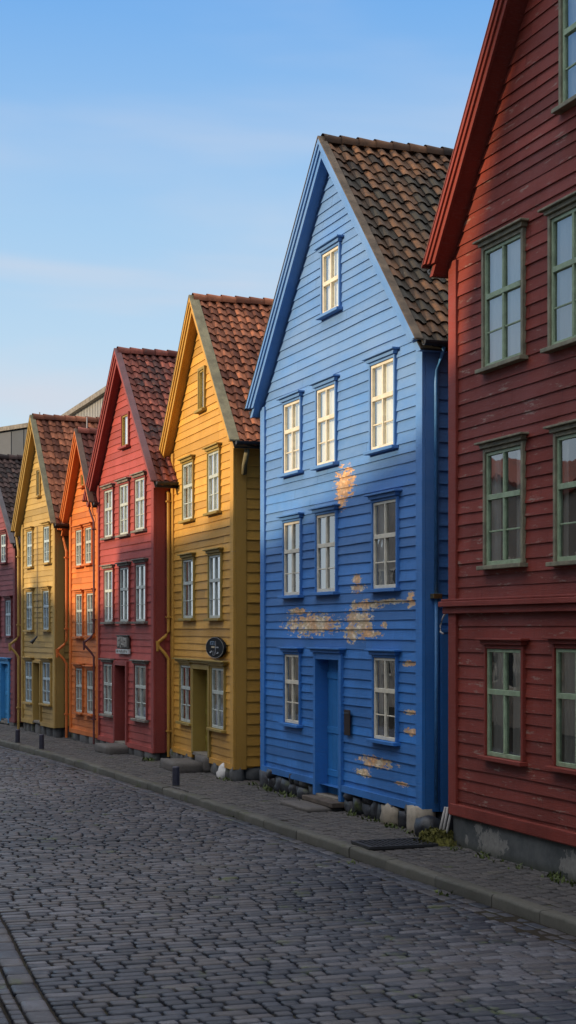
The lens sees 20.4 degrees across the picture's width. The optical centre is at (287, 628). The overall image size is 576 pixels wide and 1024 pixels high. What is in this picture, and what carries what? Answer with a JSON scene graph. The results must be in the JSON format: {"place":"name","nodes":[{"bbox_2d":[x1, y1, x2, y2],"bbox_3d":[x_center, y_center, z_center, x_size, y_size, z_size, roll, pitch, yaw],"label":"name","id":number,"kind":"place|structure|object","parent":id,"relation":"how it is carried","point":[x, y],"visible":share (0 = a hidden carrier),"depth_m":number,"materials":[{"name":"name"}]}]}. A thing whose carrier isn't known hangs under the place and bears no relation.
{"place":"outdoors","nodes":[
{"label":"outdoors","id":0,"kind":"place"},
{"bbox_2d":[0,920,58,1023],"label":"path","id":1,"kind":"structure","parent":0,"point":[34,1008],"depth_m":11.76,"materials":[{"name":"stone"}]},
{"bbox_2d":[0,0,493,426],"label":"sky","id":2,"kind":"structure","parent":0,"point":[155,154],"materials":[{"name":"blue"}]},
{"bbox_2d":[0,746,575,1023],"bbox_3d":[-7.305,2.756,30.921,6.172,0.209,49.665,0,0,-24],"label":"road","id":3,"kind":"structure","parent":0,"point":[226,895],"depth_m":14.34,"materials":[{"name":"stone"}]},
{"bbox_2d":[0,739,575,935],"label":"kerb","id":4,"kind":"structure","parent":3,"relation":"on","point":[538,913],"depth_m":18.82,"materials":[{"name":"stone"}]},
{"bbox_2d":[142,757,575,909],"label":"weeds","id":5,"kind":"object","parent":3,"relation":"on","point":[557,876],"visible":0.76,"depth_m":20.19,"materials":[{"name":"green plant"}]},
{"bbox_2d":[0,724,575,916],"bbox_3d":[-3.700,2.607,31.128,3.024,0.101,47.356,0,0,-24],"label":"pavement","id":6,"kind":"structure","parent":0,"point":[527,882],"depth_m":21.18,"materials":[{"name":"grey stone"}]},
{"bbox_2d":[0,454,23,725],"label":"timber house","id":7,"kind":"structure","parent":6,"relation":"on","point":[10,466],"depth_m":43.33,"materials":[{"name":"red paint"}]},
{"bbox_2d":[0,596,0,637],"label":"window","id":8,"kind":"structure","parent":7,"relation":"in","point":[0,596],"depth_m":43.97,"materials":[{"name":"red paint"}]},
{"bbox_2d":[0,529,8,564],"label":"window","id":9,"kind":"structure","parent":7,"relation":"in","point":[3,534],"depth_m":43.60,"materials":[{"name":"red paint"}]},
{"bbox_2d":[0,657,10,723],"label":"door","id":10,"kind":"structure","parent":7,"relation":"in","point":[5,664],"depth_m":43.81,"materials":[{"name":"blue paint"}]},
{"bbox_2d":[1,595,12,637],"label":"window","id":11,"kind":"structure","parent":7,"relation":"in","point":[8,616],"depth_m":43.17,"materials":[{"name":"grey glass"}]},
{"bbox_2d":[15,729,19,742],"bbox_3d":[-6.114,2.445,36.179,0.138,0.350,0.138,0,2,-19],"label":"bollard","id":12,"kind":"object","parent":6,"relation":"on","point":[17,735],"visible":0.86,"depth_m":36.13,"materials":[{"name":"black metal"}]},
{"bbox_2d":[39,734,44,748],"bbox_3d":[-5.307,2.445,34.453,0.138,0.350,0.138,0,0,-19],"label":"bollard","id":13,"kind":"object","parent":6,"relation":"on","point":[41,741],"visible":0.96,"depth_m":34.41,"materials":[{"name":"black metal"}]},
{"bbox_2d":[8,413,98,737],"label":"timber house","id":14,"kind":"structure","parent":6,"relation":"on","point":[36,523],"depth_m":38.95,"materials":[{"name":"paint"}]},
{"bbox_2d":[21,657,33,704],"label":"window","id":15,"kind":"structure","parent":14,"relation":"in","point":[27,660],"depth_m":40.07,"materials":[{"name":"paint"}]},
{"bbox_2d":[23,526,33,568],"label":"window","id":16,"kind":"structure","parent":14,"relation":"in","point":[29,530],"depth_m":39.85,"materials":[{"name":"paint"}]},
{"bbox_2d":[22,587,34,631],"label":"window","id":17,"kind":"structure","parent":14,"relation":"in","point":[29,591],"depth_m":39.88,"materials":[{"name":"paint"}]},
{"bbox_2d":[33,468,41,498],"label":"window","id":18,"kind":"structure","parent":14,"relation":"in","point":[38,476],"depth_m":39.21,"materials":[{"name":"paint"}]},
{"bbox_2d":[32,660,49,723],"bbox_3d":[-6.053,1.542,39.272,0.268,1.536,0.720,0,0,-24],"label":"door","id":19,"kind":"structure","parent":14,"relation":"in","point":[36,665],"depth_m":39.52,"materials":[{"name":"paint"}]},
{"bbox_2d":[38,657,51,706],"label":"window","id":20,"kind":"structure","parent":14,"relation":"in","point":[46,663],"depth_m":38.44,"materials":[{"name":"paint"}]},
{"bbox_2d":[39,521,51,564],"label":"window","id":21,"kind":"structure","parent":14,"relation":"in","point":[46,525],"depth_m":38.41,"materials":[{"name":"paint"}]},
{"bbox_2d":[39,586,51,631],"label":"window","id":22,"kind":"structure","parent":14,"relation":"in","point":[46,624],"depth_m":38.46,"materials":[{"name":"paint"}]},
{"bbox_2d":[56,417,109,744],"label":"timber house","id":23,"kind":"structure","parent":6,"relation":"on","point":[74,513],"depth_m":36.55,"materials":[{"name":"orange paint"}]},
{"bbox_2d":[71,524,83,567],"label":"window","id":24,"kind":"structure","parent":23,"relation":"in","point":[79,537],"depth_m":36.69,"materials":[{"name":"orange paint"}]},
{"bbox_2d":[71,589,84,637],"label":"window","id":25,"kind":"structure","parent":23,"relation":"in","point":[79,593],"depth_m":36.68,"materials":[{"name":"orange paint"}]},
{"bbox_2d":[71,663,84,714],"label":"window","id":26,"kind":"structure","parent":23,"relation":"in","point":[79,669],"depth_m":36.68,"materials":[{"name":"orange paint"}]},
{"bbox_2d":[77,473,84,488],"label":"window","id":27,"kind":"structure","parent":23,"relation":"in","point":[82,485],"depth_m":36.49,"materials":[{"name":"orange paint"}]},
{"bbox_2d":[81,522,92,565],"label":"window","id":28,"kind":"structure","parent":23,"relation":"in","point":[88,533],"depth_m":35.95,"materials":[{"name":"orange paint"}]},
{"bbox_2d":[82,588,94,637],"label":"window","id":29,"kind":"structure","parent":23,"relation":"in","point":[89,591],"depth_m":35.91,"materials":[{"name":"orange paint"}]},
{"bbox_2d":[82,665,95,716],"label":"window","id":30,"kind":"structure","parent":23,"relation":"in","point":[89,669],"depth_m":35.93,"materials":[{"name":"orange paint"}]},
{"bbox_2d":[95,743,128,754],"bbox_3d":[-3.647,2.518,33.430,0.498,0.211,1.246,0,0,-21],"label":"stone step","id":31,"kind":"object","parent":6,"relation":"on","point":[111,748],"visible":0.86,"depth_m":32.95,"materials":[{"name":"grey stone"}]},
{"bbox_2d":[82,346,178,760],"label":"timber house","id":32,"kind":"structure","parent":6,"relation":"on","point":[131,478],"depth_m":32.88,"materials":[{"name":"red paint"}]},
{"bbox_2d":[98,658,114,717],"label":"window","id":33,"kind":"structure","parent":32,"relation":"in","point":[107,664],"depth_m":34.55,"materials":[{"name":"red paint"}]},
{"bbox_2d":[99,483,114,540],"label":"window","id":34,"kind":"structure","parent":32,"relation":"in","point":[108,489],"depth_m":34.40,"materials":[{"name":"red paint"}]},
{"bbox_2d":[99,564,114,623],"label":"window","id":35,"kind":"structure","parent":32,"relation":"in","point":[108,570],"depth_m":34.40,"materials":[{"name":"red paint"}]},
{"bbox_2d":[113,660,128,745],"bbox_3d":[-3.384,1.547,33.560,0.308,1.766,1.040,0,0,-21],"label":"door","id":36,"kind":"structure","parent":32,"relation":"in","point":[120,668],"depth_m":33.92,"materials":[{"name":"red paint"}]},
{"bbox_2d":[114,477,130,537],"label":"window","id":37,"kind":"structure","parent":32,"relation":"in","point":[124,483],"depth_m":33.25,"materials":[{"name":"red paint"}]},
{"bbox_2d":[116,635,129,653],"bbox_3d":[-3.432,0.325,33.241,0.056,0.390,0.960,0,0,-21],"label":"carved sign","id":38,"kind":"object","parent":32,"relation":"attached to","point":[123,642],"visible":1,"depth_m":33.12,"materials":[{"name":"grey stone"}]},
{"bbox_2d":[115,561,131,623],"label":"window","id":39,"kind":"structure","parent":32,"relation":"in","point":[124,567],"depth_m":33.23,"materials":[{"name":"red paint"}]},
{"bbox_2d":[117,411,130,449],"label":"window","id":40,"kind":"structure","parent":32,"relation":"in","point":[125,417],"depth_m":33.20,"materials":[{"name":"red paint"}]},
{"bbox_2d":[130,470,146,532],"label":"window","id":41,"kind":"structure","parent":32,"relation":"in","point":[140,479],"depth_m":32.14,"materials":[{"name":"red paint"}]},
{"bbox_2d":[129,659,148,722],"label":"window","id":42,"kind":"structure","parent":32,"relation":"in","point":[140,667],"depth_m":32.11,"materials":[{"name":"red paint"}]},
{"bbox_2d":[130,558,148,623],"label":"window","id":43,"kind":"structure","parent":32,"relation":"in","point":[140,564],"depth_m":32.10,"materials":[{"name":"red paint"}]},
{"bbox_2d":[171,766,179,785],"bbox_3d":[-1.848,2.445,26.390,0.155,0.350,0.155,0,0,-19],"label":"bollard","id":44,"kind":"object","parent":6,"relation":"on","point":[175,775],"visible":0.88,"depth_m":26.34,"materials":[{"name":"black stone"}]},
{"bbox_2d":[160,757,202,773],"bbox_3d":[-1.931,2.510,29.233,0.558,0.227,1.246,0,0,-18],"label":"stone step","id":45,"kind":"object","parent":6,"relation":"on","point":[187,765],"visible":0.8,"depth_m":28.77,"materials":[{"name":"grey stone"}]},
{"bbox_2d":[195,755,211,772],"bbox_3d":[-1.470,2.442,28.946,0.259,0.283,0.778,0,0,-18],"label":"stone step","id":46,"kind":"object","parent":6,"relation":"on","point":[204,760],"visible":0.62,"depth_m":28.60,"materials":[{"name":"grey stone"}]},
{"bbox_2d":[156,293,272,781],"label":"timber house","id":47,"kind":"structure","parent":6,"relation":"on","point":[209,445],"depth_m":28.55,"materials":[{"name":"yellow paint"}]},
{"bbox_2d":[175,659,190,725],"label":"window","id":48,"kind":"structure","parent":47,"relation":"in","point":[184,667],"depth_m":30.35,"materials":[{"name":"yellow paint"}]},
{"bbox_2d":[177,454,195,523],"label":"window","id":49,"kind":"structure","parent":47,"relation":"in","point":[188,466],"depth_m":30.06,"materials":[{"name":"yellow paint"}]},
{"bbox_2d":[177,552,195,620],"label":"window","id":50,"kind":"structure","parent":47,"relation":"in","point":[188,559],"depth_m":30.03,"materials":[{"name":"yellow paint"}]},
{"bbox_2d":[194,365,206,413],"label":"window","id":51,"kind":"structure","parent":47,"relation":"in","point":[201,372],"depth_m":29.15,"materials":[{"name":"yellow paint"}]},
{"bbox_2d":[191,663,211,758],"bbox_3d":[-1.460,1.482,29.180,0.308,1.696,1.260,0,0,-18],"label":"door","id":52,"kind":"structure","parent":47,"relation":"in","point":[201,738],"depth_m":29.66,"materials":[{"name":"yellow paint"}]},
{"bbox_2d":[202,442,221,515],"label":"window","id":53,"kind":"structure","parent":47,"relation":"in","point":[213,451],"depth_m":28.30,"materials":[{"name":"yellow paint"}]},
{"bbox_2d":[203,547,223,620],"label":"window","id":54,"kind":"structure","parent":47,"relation":"in","point":[214,555],"depth_m":28.23,"materials":[{"name":"yellow paint"}]},
{"bbox_2d":[206,637,225,657],"bbox_3d":[-1.266,0.330,28.034,0.058,0.370,1.200,0,0,-18],"label":"wall sign","id":55,"kind":"object","parent":47,"relation":"attached to","point":[215,647],"visible":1,"depth_m":27.91,"materials":[{"name":"black metal"}]},
{"bbox_2d":[206,661,226,732],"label":"window","id":56,"kind":"structure","parent":47,"relation":"in","point":[218,676],"depth_m":28.04,"materials":[{"name":"yellow paint"}]},
{"bbox_2d":[280,800,341,812],"bbox_3d":[0.326,2.580,23.236,0.529,0.082,1.196,0,0,-20],"label":"stone step","id":57,"kind":"object","parent":6,"relation":"on","point":[306,806],"visible":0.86,"depth_m":22.98,"materials":[{"name":"grey stone"}]},
{"bbox_2d":[302,794,343,807],"bbox_3d":[0.517,2.500,23.218,0.220,0.070,1.240,0,0,-20],"label":"door step","id":58,"kind":"object","parent":57,"relation":"on","point":[323,801],"depth_m":23.00,"materials":[{"name":"grey stone"}]},
{"bbox_2d":[244,133,452,835],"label":"timber house","id":59,"kind":"structure","parent":6,"relation":"on","point":[346,403],"depth_m":22.44,"materials":[{"name":"blue paint"}]},
{"bbox_2d":[276,390,304,477],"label":"window","id":60,"kind":"structure","parent":59,"relation":"in","point":[292,408],"depth_m":24.74,"materials":[{"name":"blue paint"}]},
{"bbox_2d":[276,512,304,598],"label":"window","id":61,"kind":"structure","parent":59,"relation":"in","point":[289,521],"depth_m":24.83,"materials":[{"name":"blue paint"}]},
{"bbox_2d":[277,647,303,727],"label":"window","id":62,"kind":"structure","parent":59,"relation":"in","point":[288,652],"depth_m":24.73,"materials":[{"name":"blue paint"}]},
{"bbox_2d":[308,504,339,595],"bbox_3d":[0.561,-1.138,23.334,0.191,1.296,1.050,0,0,-20],"label":"window","id":63,"kind":"structure","parent":59,"relation":"in","point":[323,514],"depth_m":23.44,"materials":[{"name":"blue paint"}]},
{"bbox_2d":[308,374,340,470],"bbox_3d":[0.559,-2.993,23.339,0.191,1.286,1.020,0,0,-20],"label":"window","id":64,"kind":"structure","parent":59,"relation":"in","point":[326,394],"depth_m":23.38,"materials":[{"name":"blue paint"}]},
{"bbox_2d":[306,647,346,801],"bbox_3d":[0.645,1.381,23.285,0.326,2.218,1.320,0,0,-20],"label":"door","id":65,"kind":"structure","parent":59,"relation":"in","point":[328,663],"depth_m":23.66,"materials":[{"name":"blue paint"}]},
{"bbox_2d":[314,234,343,320],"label":"window","id":66,"kind":"structure","parent":59,"relation":"in","point":[330,250],"depth_m":23.17,"materials":[{"name":"blue paint"}]},
{"bbox_2d":[344,710,349,735],"bbox_3d":[0.830,1.320,22.501,0.020,0.360,0.220,0,0,-20],"label":"letter box","id":67,"kind":"object","parent":59,"relation":"attached to","point":[347,722],"visible":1,"depth_m":22.47,"materials":[{"name":"black metal"}]},
{"bbox_2d":[361,346,399,455],"bbox_3d":[1.265,-3.018,21.350,0.191,1.316,1.060,0,0,-20],"label":"window","id":68,"kind":"structure","parent":59,"relation":"in","point":[383,380],"depth_m":21.34,"materials":[{"name":"blue paint"}]},
{"bbox_2d":[364,489,401,592],"bbox_3d":[1.293,-1.153,21.276,0.191,1.326,1.060,0,0,-20],"label":"window","id":69,"kind":"structure","parent":59,"relation":"in","point":[380,535],"depth_m":21.35,"materials":[{"name":"blue paint"}]},
{"bbox_2d":[364,649,403,745],"bbox_3d":[1.293,0.902,21.276,0.191,1.256,1.020,0,0,-20],"label":"window","id":70,"kind":"structure","parent":59,"relation":"in","point":[378,656],"depth_m":21.30,"materials":[{"name":"blue paint"}]},
{"bbox_2d":[351,838,438,850],"bbox_3d":[1.268,2.574,19.076,0.880,0.060,0.600,0,0,-19],"label":"drain grate","id":71,"kind":"object","parent":6,"relation":"in","point":[390,844],"visible":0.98,"depth_m":18.96,"materials":[{"name":"black metal"}]},
{"bbox_2d":[413,825,460,846],"bbox_3d":[1.812,2.492,19.278,0.648,0.215,0.783,0,0,6],"label":"moss clump","id":72,"kind":"object","parent":6,"relation":"on","point":[441,837],"visible":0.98,"depth_m":19.09,"materials":[{"name":"green plant"}]},
{"bbox_2d":[421,0,575,881],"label":"timber house","id":73,"kind":"structure","parent":6,"relation":"on","point":[500,254],"depth_m":17.62,"materials":[{"name":"red paint"}]},
{"bbox_2d":[472,218,530,374],"bbox_3d":[2.401,-3.678,17.847,0.191,1.516,1.200,0,0,-19],"label":"window","id":74,"kind":"structure","parent":73,"relation":"in","point":[503,253],"depth_m":17.86,"materials":[{"name":"green paint"}]},
{"bbox_2d":[474,432,528,569],"bbox_3d":[2.408,-1.398,17.828,0.191,1.456,1.160,0,0,-19],"label":"window","id":75,"kind":"structure","parent":73,"relation":"in","point":[493,449],"depth_m":17.89,"materials":[{"name":"green paint"}]},
{"bbox_2d":[475,638,529,766],"bbox_3d":[2.411,0.797,17.819,0.191,1.386,1.140,0,0,-19],"label":"window","id":76,"kind":"structure","parent":73,"relation":"in","point":[497,692],"depth_m":17.82,"materials":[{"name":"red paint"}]},
{"bbox_2d":[537,191,575,353],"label":"window","id":77,"kind":"structure","parent":73,"relation":"in","point":[561,214],"depth_m":16.67,"materials":[{"name":"green paint"}]},
{"bbox_2d":[542,637,575,774],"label":"window","id":78,"kind":"structure","parent":73,"relation":"in","point":[563,648],"depth_m":16.64,"materials":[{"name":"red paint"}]},
{"bbox_2d":[543,419,575,566],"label":"window","id":79,"kind":"structure","parent":73,"relation":"in","point":[562,432],"depth_m":16.65,"materials":[{"name":"green paint"}]},
{"bbox_2d":[551,0,575,114],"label":"window","id":80,"kind":"structure","parent":73,"relation":"in","point":[566,8],"depth_m":16.53,"materials":[{"name":"green paint"}]},
{"label":"ground","id":81,"kind":"structure","parent":0,"visible":0},
{"bbox_2d":[0,412,39,454],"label":"flat roofed hall","id":82,"kind":"structure","parent":81,"relation":"on","point":[12,439],"depth_m":74.91,"materials":[{"name":"grey metal"}]},
{"bbox_2d":[61,386,105,417],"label":"warehouse","id":83,"kind":"structure","parent":81,"relation":"on","point":[90,406],"depth_m":76.06,"materials":[{"name":"metal"}]}
]}

